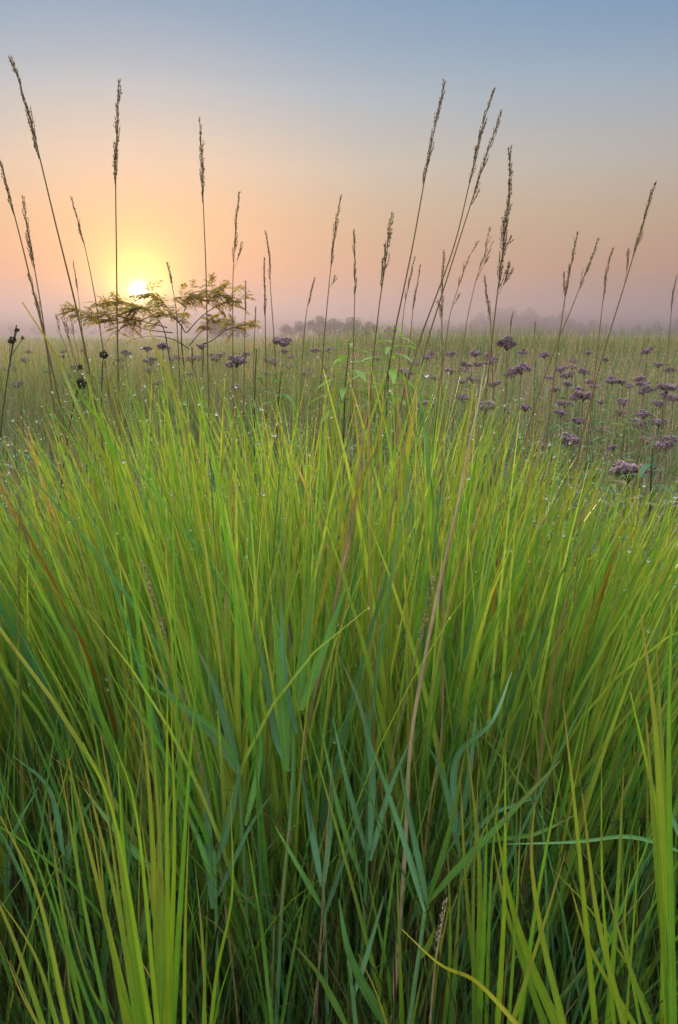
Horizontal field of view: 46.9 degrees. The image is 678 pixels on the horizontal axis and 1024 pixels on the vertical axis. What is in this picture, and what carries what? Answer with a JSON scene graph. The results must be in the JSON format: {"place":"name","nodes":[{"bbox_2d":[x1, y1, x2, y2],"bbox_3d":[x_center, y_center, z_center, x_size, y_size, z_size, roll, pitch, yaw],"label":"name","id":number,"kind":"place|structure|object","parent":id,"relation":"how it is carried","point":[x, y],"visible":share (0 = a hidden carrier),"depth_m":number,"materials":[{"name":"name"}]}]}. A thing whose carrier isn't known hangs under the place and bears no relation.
{"place":"outdoors","nodes":[
{"label":"outdoors","id":0,"kind":"place"},
{"bbox_2d":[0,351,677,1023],"bbox_3d":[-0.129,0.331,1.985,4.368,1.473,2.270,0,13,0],"label":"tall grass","id":1,"kind":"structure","parent":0,"point":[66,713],"depth_m":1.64,"materials":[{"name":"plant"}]},
{"bbox_2d":[0,345,677,796],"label":"dew drops","id":2,"kind":"object","parent":1,"relation":"on","point":[468,477],"visible":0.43,"depth_m":1.76,"materials":[{"name":"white liquid"}]},
{"bbox_2d":[0,314,677,1023],"bbox_3d":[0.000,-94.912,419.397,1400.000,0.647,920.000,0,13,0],"label":"ground","id":3,"kind":"structure","parent":0,"point":[102,336],"depth_m":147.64,"materials":[{"name":"green plant"}]},
{"bbox_2d":[0,325,24,439],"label":"withered plant","id":4,"kind":"object","parent":3,"relation":"on","point":[13,340],"visible":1,"depth_m":2.55,"materials":[{"name":"black plant"}]},
{"bbox_2d":[0,816,69,1023],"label":"grass tuft","id":5,"kind":"object","parent":3,"relation":"on","point":[40,1017],"visible":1,"depth_m":0.90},
{"bbox_2d":[0,160,84,535],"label":"seed stalk","id":6,"kind":"object","parent":3,"relation":"on","point":[6,187],"visible":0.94,"depth_m":2.60,"materials":[{"name":"plant"}]},
{"bbox_2d":[22,196,67,531],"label":"seed stalk","id":7,"kind":"object","parent":3,"relation":"on","point":[29,241],"visible":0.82,"depth_m":2.79,"materials":[{"name":"plant"}]},
{"bbox_2d":[5,755,95,1001],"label":"reed plant","id":8,"kind":"object","parent":3,"relation":"on","point":[57,818],"visible":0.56,"depth_m":1.55,"materials":[{"name":"green plant"}]},
{"bbox_2d":[8,55,114,527],"bbox_3d":[-0.893,-0.282,2.707,0.286,2.360,0.025,0,13,0],"label":"seed stalk","id":9,"kind":"object","parent":3,"relation":"on","point":[32,130],"visible":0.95,"depth_m":2.54,"materials":[{"name":"plant"}]},
{"bbox_2d":[50,377,86,645],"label":"withered plant","id":10,"kind":"object","parent":3,"relation":"on","point":[79,381],"visible":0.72,"depth_m":2.28,"materials":[{"name":"black plant"}]},
{"bbox_2d":[38,758,113,1023],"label":"grass tuft","id":11,"kind":"object","parent":3,"relation":"on","point":[103,1007],"visible":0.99,"depth_m":1.16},
{"bbox_2d":[78,350,108,460],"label":"withered plant","id":12,"kind":"object","parent":3,"relation":"on","point":[80,366],"visible":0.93,"depth_m":2.75,"materials":[{"name":"black plant"}]},
{"bbox_2d":[70,197,117,458],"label":"seed stalk","id":13,"kind":"object","parent":3,"relation":"on","point":[79,226],"visible":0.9,"depth_m":3.28,"materials":[{"name":"plant"}]},
{"bbox_2d":[67,736,159,1023],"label":"grass tuft","id":14,"kind":"object","parent":3,"relation":"on","point":[139,1012],"visible":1,"depth_m":0.98,"materials":[{"name":"plant"}]},
{"bbox_2d":[112,79,122,472],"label":"seed stalk","id":15,"kind":"object","parent":3,"relation":"on","point":[116,150],"visible":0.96,"depth_m":2.62,"materials":[{"name":"plant"}]},
{"bbox_2d":[22,302,223,858],"bbox_3d":[-0.470,0.315,1.859,0.422,1.576,0.206,0,13,0],"label":"grass tuft","id":16,"kind":"object","parent":3,"relation":"on","point":[102,452],"visible":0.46,"depth_m":1.78,"materials":[{"name":"plant"}]},
{"bbox_2d":[58,273,262,419],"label":"shrub","id":17,"kind":"object","parent":3,"relation":"on","point":[141,309],"visible":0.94,"depth_m":8.64,"materials":[{"name":"green plant"}]},
{"bbox_2d":[139,685,196,1023],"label":"grass tuft","id":18,"kind":"object","parent":3,"relation":"on","point":[166,967],"visible":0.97,"depth_m":0.99,"materials":[{"name":"plant"}]},
{"bbox_2d":[166,261,186,509],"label":"seed stalk","id":19,"kind":"object","parent":3,"relation":"on","point":[170,274],"visible":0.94,"depth_m":3.51,"materials":[{"name":"plant"}]},
{"bbox_2d":[83,787,290,927],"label":"reed plant","id":20,"kind":"object","parent":3,"relation":"on","point":[135,851],"visible":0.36,"depth_m":1.47,"materials":[{"name":"green plant"}]},
{"bbox_2d":[141,560,239,1023],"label":"dry stem","id":21,"kind":"object","parent":3,"relation":"on","point":[161,622],"visible":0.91,"depth_m":1.45,"materials":[{"name":"plant"}]},
{"bbox_2d":[121,645,262,1019],"bbox_3d":[-0.261,0.717,1.490,0.239,0.957,0.075,-3,13,-12],"label":"reed plant","id":22,"kind":"object","parent":3,"relation":"on","point":[209,728],"visible":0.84,"depth_m":1.42,"materials":[{"name":"green plant"}]},
{"bbox_2d":[198,116,211,507],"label":"seed stalk","id":23,"kind":"object","parent":3,"relation":"on","point":[201,149],"visible":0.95,"depth_m":3.12,"materials":[{"name":"plant"}]},
{"bbox_2d":[195,814,234,1023],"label":"grass tuft","id":24,"kind":"object","parent":3,"relation":"on","point":[204,1018],"visible":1,"depth_m":1.15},
{"bbox_2d":[200,494,234,1016],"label":"dry stem","id":25,"kind":"object","parent":3,"relation":"on","point":[218,687],"visible":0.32,"depth_m":1.60,"materials":[{"name":"plant"}]},
{"bbox_2d":[175,762,271,1022],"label":"reed plant","id":26,"kind":"object","parent":3,"relation":"on","point":[204,852],"visible":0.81,"depth_m":1.44,"materials":[{"name":"green plant"}]},
{"bbox_2d":[212,317,234,338],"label":"bush","id":27,"kind":"object","parent":3,"relation":"on","point":[219,328],"visible":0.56,"depth_m":184.51,"materials":[{"name":"grey plant"}]},
{"bbox_2d":[232,191,242,474],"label":"seed stalk","id":28,"kind":"object","parent":3,"relation":"on","point":[236,241],"visible":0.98,"depth_m":3.63,"materials":[{"name":"plant"}]},
{"bbox_2d":[225,355,249,482],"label":"flowering plant","id":29,"kind":"object","parent":3,"relation":"on","point":[238,361],"visible":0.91,"depth_m":5.05,"materials":[{"name":"purple plant"}]},
{"bbox_2d":[243,281,246,460],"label":"seed stalk","id":30,"kind":"object","parent":3,"relation":"on","point":[245,291],"visible":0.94,"depth_m":4.10,"materials":[{"name":"plant"}]},
{"bbox_2d":[227,348,282,483],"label":"leafy plant","id":31,"kind":"object","parent":3,"relation":"on","point":[260,379],"visible":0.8,"depth_m":2.97,"materials":[{"name":"green plant"}]},
{"bbox_2d":[263,257,267,459],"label":"seed stalk","id":32,"kind":"object","parent":3,"relation":"on","point":[265,299],"visible":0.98,"depth_m":3.88,"materials":[{"name":"plant"}]},
{"bbox_2d":[265,231,280,447],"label":"seed stalk","id":33,"kind":"object","parent":3,"relation":"on","point":[269,263],"visible":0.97,"depth_m":4.25,"materials":[{"name":"plant"}]},
{"bbox_2d":[246,832,305,1023],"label":"grass tuft","id":34,"kind":"object","parent":3,"relation":"on","point":[269,990],"visible":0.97,"depth_m":1.30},
{"bbox_2d":[272,336,292,384],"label":"flowering plant","id":35,"kind":"object","parent":3,"relation":"on","point":[281,341],"visible":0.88,"depth_m":8.51,"materials":[{"name":"purple plant"}]},
{"bbox_2d":[260,371,305,511],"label":"leafy plant","id":36,"kind":"object","parent":3,"relation":"on","point":[285,395],"visible":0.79,"depth_m":3.18,"materials":[{"name":"green plant"}]},
{"bbox_2d":[290,321,308,337],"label":"bush","id":37,"kind":"object","parent":3,"relation":"on","point":[300,328],"visible":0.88,"depth_m":213.69,"materials":[{"name":"grey plant"}]},
{"bbox_2d":[254,579,348,1019],"bbox_3d":[-0.074,0.650,1.442,0.172,1.108,0.072,2,13,10],"label":"reed plant","id":38,"kind":"object","parent":3,"relation":"on","point":[281,738],"visible":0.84,"depth_m":1.36,"materials":[{"name":"green plant"}]},
{"bbox_2d":[283,538,323,986],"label":"dry stem","id":39,"kind":"object","parent":3,"relation":"on","point":[297,713],"visible":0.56,"depth_m":1.62,"materials":[{"name":"plant"}]},
{"bbox_2d":[297,277,315,447],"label":"seed stalk","id":40,"kind":"object","parent":3,"relation":"on","point":[303,343],"visible":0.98,"depth_m":5.86,"materials":[{"name":"plant"}]},
{"bbox_2d":[268,378,370,972],"bbox_3d":[-0.052,0.452,1.603,0.064,1.423,0.362,8,15,32],"label":"dry stem","id":41,"kind":"object","parent":3,"relation":"on","point":[347,543],"visible":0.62,"depth_m":1.58,"materials":[{"name":"plant"}]},
{"bbox_2d":[306,315,332,336],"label":"bush","id":42,"kind":"object","parent":3,"relation":"on","point":[316,324],"visible":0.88,"depth_m":213.43,"materials":[{"name":"grey plant"}]},
{"bbox_2d":[275,768,364,1023],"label":"reed plant","id":43,"kind":"object","parent":3,"relation":"on","point":[315,849],"visible":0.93,"depth_m":1.42,"materials":[{"name":"green plant"}]},
{"bbox_2d":[315,755,332,1023],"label":"dry stem","id":44,"kind":"object","parent":3,"relation":"on","point":[322,901],"visible":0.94,"depth_m":1.41,"materials":[{"name":"plant"}]},
{"bbox_2d":[314,195,341,504],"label":"seed stalk","id":45,"kind":"object","parent":3,"relation":"on","point":[333,241],"visible":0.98,"depth_m":3.85,"materials":[{"name":"plant"}]},
{"bbox_2d":[325,318,346,336],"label":"bush","id":46,"kind":"object","parent":3,"relation":"on","point":[335,323],"visible":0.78,"depth_m":215.13,"materials":[{"name":"grey plant"}]},
{"bbox_2d":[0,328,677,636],"bbox_3d":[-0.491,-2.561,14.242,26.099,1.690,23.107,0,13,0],"label":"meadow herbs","id":47,"kind":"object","parent":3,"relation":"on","point":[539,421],"visible":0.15,"depth_m":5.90,"materials":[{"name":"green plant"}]},
{"bbox_2d":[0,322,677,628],"bbox_3d":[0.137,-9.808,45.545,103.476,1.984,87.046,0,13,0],"label":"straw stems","id":48,"kind":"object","parent":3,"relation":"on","point":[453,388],"visible":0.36,"depth_m":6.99,"materials":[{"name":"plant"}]},
{"bbox_2d":[296,896,384,1023],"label":"reed plant","id":49,"kind":"object","parent":3,"relation":"on","point":[361,983],"visible":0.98,"depth_m":1.21,"materials":[{"name":"green plant"}]},
{"bbox_2d":[307,340,382,462],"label":"leafy plant","id":50,"kind":"object","parent":3,"relation":"on","point":[341,358],"visible":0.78,"depth_m":3.35,"materials":[{"name":"green plant"}]},
{"bbox_2d":[338,317,361,337],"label":"bush","id":51,"kind":"object","parent":3,"relation":"on","point":[355,324],"visible":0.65,"depth_m":213.45,"materials":[{"name":"grey plant"}]},
{"bbox_2d":[349,229,356,531],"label":"seed stalk","id":52,"kind":"object","parent":3,"relation":"on","point":[354,251],"visible":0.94,"depth_m":3.76,"materials":[{"name":"plant"}]},
{"bbox_2d":[320,662,408,1023],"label":"reed plant","id":53,"kind":"object","parent":3,"relation":"on","point":[370,846],"visible":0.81,"depth_m":1.48,"materials":[{"name":"green plant"}]},
{"bbox_2d":[359,211,393,557],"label":"seed stalk","id":54,"kind":"object","parent":3,"relation":"on","point":[384,258],"visible":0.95,"depth_m":3.06,"materials":[{"name":"plant"}]},
{"bbox_2d":[348,324,420,544],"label":"leafy plant","id":55,"kind":"object","parent":3,"relation":"on","point":[393,372],"visible":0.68,"depth_m":3.53,"materials":[{"name":"green plant"}]},
{"bbox_2d":[369,358,422,1023],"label":"dry stem","id":56,"kind":"object","parent":3,"relation":"on","point":[379,586],"visible":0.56,"depth_m":1.69,"materials":[{"name":"plant"}]},
{"bbox_2d":[366,575,434,919],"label":"dry stem","id":57,"kind":"object","parent":3,"relation":"on","point":[424,623],"visible":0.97,"depth_m":1.53,"materials":[{"name":"plant"}]},
{"bbox_2d":[393,255,415,456],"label":"seed stalk","id":58,"kind":"object","parent":3,"relation":"on","point":[412,268],"visible":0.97,"depth_m":4.83,"materials":[{"name":"plant"}]},
{"bbox_2d":[375,79,445,463],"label":"seed stalk","id":59,"kind":"object","parent":3,"relation":"on","point":[436,117],"visible":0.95,"depth_m":2.72,"materials":[{"name":"plant"}]},
{"bbox_2d":[403,264,420,424],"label":"seed stalk","id":60,"kind":"object","parent":3,"relation":"on","point":[415,290],"visible":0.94,"depth_m":4.07,"materials":[{"name":"plant"}]},
{"bbox_2d":[368,851,460,1023],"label":"grass tuft","id":61,"kind":"object","parent":3,"relation":"on","point":[446,1003],"visible":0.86,"depth_m":1.36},
{"bbox_2d":[333,374,511,951],"bbox_3d":[0.172,0.383,1.916,0.378,1.417,0.214,-4,14,-19],"label":"grass tuft","id":62,"kind":"object","parent":3,"relation":"on","point":[462,576],"visible":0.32,"depth_m":1.83,"materials":[{"name":"plant"}]},
{"bbox_2d":[409,397,444,999],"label":"dry stem","id":63,"kind":"object","parent":3,"relation":"on","point":[440,741],"visible":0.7,"depth_m":1.63,"materials":[{"name":"plant"}]},
{"bbox_2d":[374,86,495,529],"bbox_3d":[0.288,-0.309,2.903,0.486,2.325,0.024,0,13,0],"label":"seed stalk","id":64,"kind":"object","parent":3,"relation":"on","point":[477,147],"visible":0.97,"depth_m":2.74,"materials":[{"name":"plant"}]},
{"bbox_2d":[391,365,484,1022],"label":"dry stem","id":65,"kind":"object","parent":3,"relation":"on","point":[434,609],"visible":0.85,"depth_m":1.49,"materials":[{"name":"plant"}]},
{"bbox_2d":[429,898,447,1023],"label":"dry stem","id":66,"kind":"object","parent":3,"relation":"on","point":[438,941],"visible":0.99,"depth_m":1.21,"materials":[{"name":"plant"}]},
{"bbox_2d":[358,929,519,1023],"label":"grass tuft","id":67,"kind":"object","parent":3,"relation":"on","point":[510,1017],"visible":1,"depth_m":1.05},
{"bbox_2d":[437,251,444,485],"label":"seed stalk","id":68,"kind":"object","parent":3,"relation":"on","point":[442,274],"visible":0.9,"depth_m":3.20,"materials":[{"name":"plant"}]},
{"bbox_2d":[398,109,502,470],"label":"seed stalk","id":69,"kind":"object","parent":3,"relation":"on","point":[484,162],"visible":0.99,"depth_m":2.87,"materials":[{"name":"plant"}]},
{"bbox_2d":[432,240,478,457],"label":"seed stalk","id":70,"kind":"object","parent":3,"relation":"on","point":[458,294],"visible":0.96,"depth_m":4.45,"materials":[{"name":"plant"}]},
{"bbox_2d":[368,737,560,1023],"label":"reed plant","id":71,"kind":"object","parent":3,"relation":"on","point":[468,857],"visible":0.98,"depth_m":1.22,"materials":[{"name":"green plant"}]},
{"bbox_2d":[446,226,493,493],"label":"seed stalk","id":72,"kind":"object","parent":3,"relation":"on","point":[486,243],"visible":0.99,"depth_m":4.42,"materials":[{"name":"plant"}]},
{"bbox_2d":[406,384,543,1023],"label":"dry stem","id":73,"kind":"object","parent":3,"relation":"on","point":[442,870],"visible":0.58,"depth_m":1.68,"materials":[{"name":"plant"}]},
{"bbox_2d":[467,312,486,333],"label":"tree","id":74,"kind":"object","parent":3,"relation":"on","point":[477,319],"visible":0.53,"depth_m":453.20,"materials":[{"name":"grey plant"}]},
{"bbox_2d":[460,717,508,1023],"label":"grass tuft","id":75,"kind":"object","parent":3,"relation":"on","point":[477,964],"visible":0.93,"depth_m":1.23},
{"bbox_2d":[483,274,494,475],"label":"seed stalk","id":76,"kind":"object","parent":3,"relation":"on","point":[487,299],"visible":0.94,"depth_m":3.00,"materials":[{"name":"plant"}]},
{"bbox_2d":[481,308,509,334],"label":"tree","id":77,"kind":"object","parent":3,"relation":"on","point":[499,317],"visible":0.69,"depth_m":447.69,"materials":[{"name":"grey plant"}]},
{"bbox_2d":[476,144,515,493],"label":"seed stalk","id":78,"kind":"object","parent":3,"relation":"on","point":[504,230],"visible":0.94,"depth_m":2.76,"materials":[{"name":"plant"}]},
{"bbox_2d":[422,672,577,1023],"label":"reed plant","id":79,"kind":"object","parent":3,"relation":"on","point":[457,824],"visible":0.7,"depth_m":1.52,"materials":[{"name":"green plant"}]},
{"bbox_2d":[490,335,516,488],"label":"flowering plant","id":80,"kind":"object","parent":3,"relation":"on","point":[501,342],"visible":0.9,"depth_m":5.02,"materials":[{"name":"purple plant"}]},
{"bbox_2d":[504,306,527,334],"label":"tree","id":81,"kind":"object","parent":3,"relation":"on","point":[518,321],"visible":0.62,"depth_m":454.68,"materials":[{"name":"grey plant"}]},
{"bbox_2d":[500,363,531,476],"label":"flowering plant","id":82,"kind":"object","parent":3,"relation":"on","point":[523,366],"visible":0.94,"depth_m":5.40,"materials":[{"name":"purple plant"}]},
{"bbox_2d":[493,755,566,1023],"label":"grass tuft","id":83,"kind":"object","parent":3,"relation":"on","point":[529,968],"visible":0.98,"depth_m":1.18,"materials":[{"name":"plant"}]},
{"bbox_2d":[525,313,546,334],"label":"tree","id":84,"kind":"object","parent":3,"relation":"on","point":[535,318],"visible":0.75,"depth_m":459.10,"materials":[{"name":"grey plant"}]},
{"bbox_2d":[528,557,578,939],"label":"dry stem","id":85,"kind":"object","parent":3,"relation":"on","point":[554,748],"visible":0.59,"depth_m":1.65,"materials":[{"name":"plant"}]},
{"bbox_2d":[531,231,578,589],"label":"seed stalk","id":86,"kind":"object","parent":3,"relation":"on","point":[569,271],"visible":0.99,"depth_m":3.20,"materials":[{"name":"plant"}]},
{"bbox_2d":[513,237,599,486],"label":"seed stalk","id":87,"kind":"object","parent":3,"relation":"on","point":[590,262],"visible":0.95,"depth_m":3.30,"materials":[{"name":"plant"}]},
{"bbox_2d":[548,311,571,334],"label":"tree","id":88,"kind":"object","parent":3,"relation":"on","point":[555,326],"visible":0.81,"depth_m":460.10,"materials":[{"name":"grey plant"}]},
{"bbox_2d":[555,371,576,468],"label":"flowering plant","id":89,"kind":"object","parent":3,"relation":"on","point":[563,374],"visible":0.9,"depth_m":6.95,"materials":[{"name":"purple plant"}]},
{"bbox_2d":[552,432,582,519],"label":"flowering plant","id":90,"kind":"object","parent":3,"relation":"on","point":[565,440],"visible":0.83,"depth_m":4.86,"materials":[{"name":"purple plant"}]},
{"bbox_2d":[467,410,674,881],"bbox_3d":[0.497,0.438,1.836,0.520,1.348,0.136,1,13,6],"label":"grass tuft","id":91,"kind":"object","parent":3,"relation":"on","point":[624,603],"visible":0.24,"depth_m":1.77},
{"bbox_2d":[565,390,593,501],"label":"flowering plant","id":92,"kind":"object","parent":3,"relation":"on","point":[580,394],"visible":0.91,"depth_m":4.95,"materials":[{"name":"purple plant"}]},
{"bbox_2d":[560,460,624,586],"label":"leafy plant","id":93,"kind":"object","parent":3,"relation":"on","point":[601,485],"visible":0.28,"depth_m":2.74,"materials":[{"name":"green plant"}]},
{"bbox_2d":[514,814,677,851],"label":"reed plant","id":94,"kind":"object","parent":3,"relation":"on","point":[674,825],"visible":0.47,"depth_m":1.31,"materials":[{"name":"green plant"}]},
{"bbox_2d":[578,246,614,544],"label":"seed stalk","id":95,"kind":"object","parent":3,"relation":"on","point":[606,272],"visible":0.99,"depth_m":3.71,"materials":[{"name":"plant"}]},
{"bbox_2d":[563,701,651,1023],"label":"grass tuft","id":96,"kind":"object","parent":3,"relation":"on","point":[624,1015],"visible":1,"depth_m":1.18,"materials":[{"name":"plant"}]},
{"bbox_2d":[599,375,619,474],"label":"flowering plant","id":97,"kind":"object","parent":3,"relation":"on","point":[612,380],"visible":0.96,"depth_m":6.78,"materials":[{"name":"purple plant"}]},
{"bbox_2d":[567,181,656,504],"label":"seed stalk","id":98,"kind":"object","parent":3,"relation":"on","point":[641,227],"visible":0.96,"depth_m":2.97,"materials":[{"name":"plant"}]},
{"bbox_2d":[607,460,649,593],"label":"flowering plant","id":99,"kind":"object","parent":3,"relation":"on","point":[624,467],"visible":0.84,"depth_m":2.77,"materials":[{"name":"purple plant"}]},
{"bbox_2d":[624,409,656,495],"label":"flowering plant","id":100,"kind":"object","parent":3,"relation":"on","point":[645,413],"visible":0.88,"depth_m":5.40,"materials":[{"name":"purple plant"}]},
{"bbox_2d":[617,447,677,570],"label":"leafy plant","id":101,"kind":"object","parent":3,"relation":"on","point":[644,467],"visible":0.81,"depth_m":2.64,"materials":[{"name":"green plant"}]},
{"bbox_2d":[630,602,676,1023],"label":"grass tuft","id":102,"kind":"object","parent":3,"relation":"on","point":[661,815],"visible":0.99,"depth_m":1.13,"materials":[{"name":"plant"}]},
{"bbox_2d":[638,382,677,494],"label":"flowering plant","id":103,"kind":"object","parent":3,"relation":"on","point":[669,387],"visible":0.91,"depth_m":5.11,"materials":[{"name":"purple plant"}]},
{"bbox_2d":[649,418,671,502],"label":"flowering plant","id":104,"kind":"object","parent":3,"relation":"on","point":[657,422],"visible":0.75,"depth_m":5.18,"materials":[{"name":"purple plant"}]},
{"bbox_2d":[650,274,677,549],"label":"seed stalk","id":105,"kind":"object","parent":3,"relation":"on","point":[672,298],"visible":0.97,"depth_m":4.42,"materials":[{"name":"plant"}]},
{"bbox_2d":[651,435,677,532],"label":"flowering plant","id":106,"kind":"object","parent":3,"relation":"on","point":[666,439],"visible":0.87,"depth_m":4.58,"materials":[{"name":"purple plant"}]},
{"bbox_2d":[0,0,677,333],"label":"sky","id":107,"kind":"structure","parent":0,"point":[301,106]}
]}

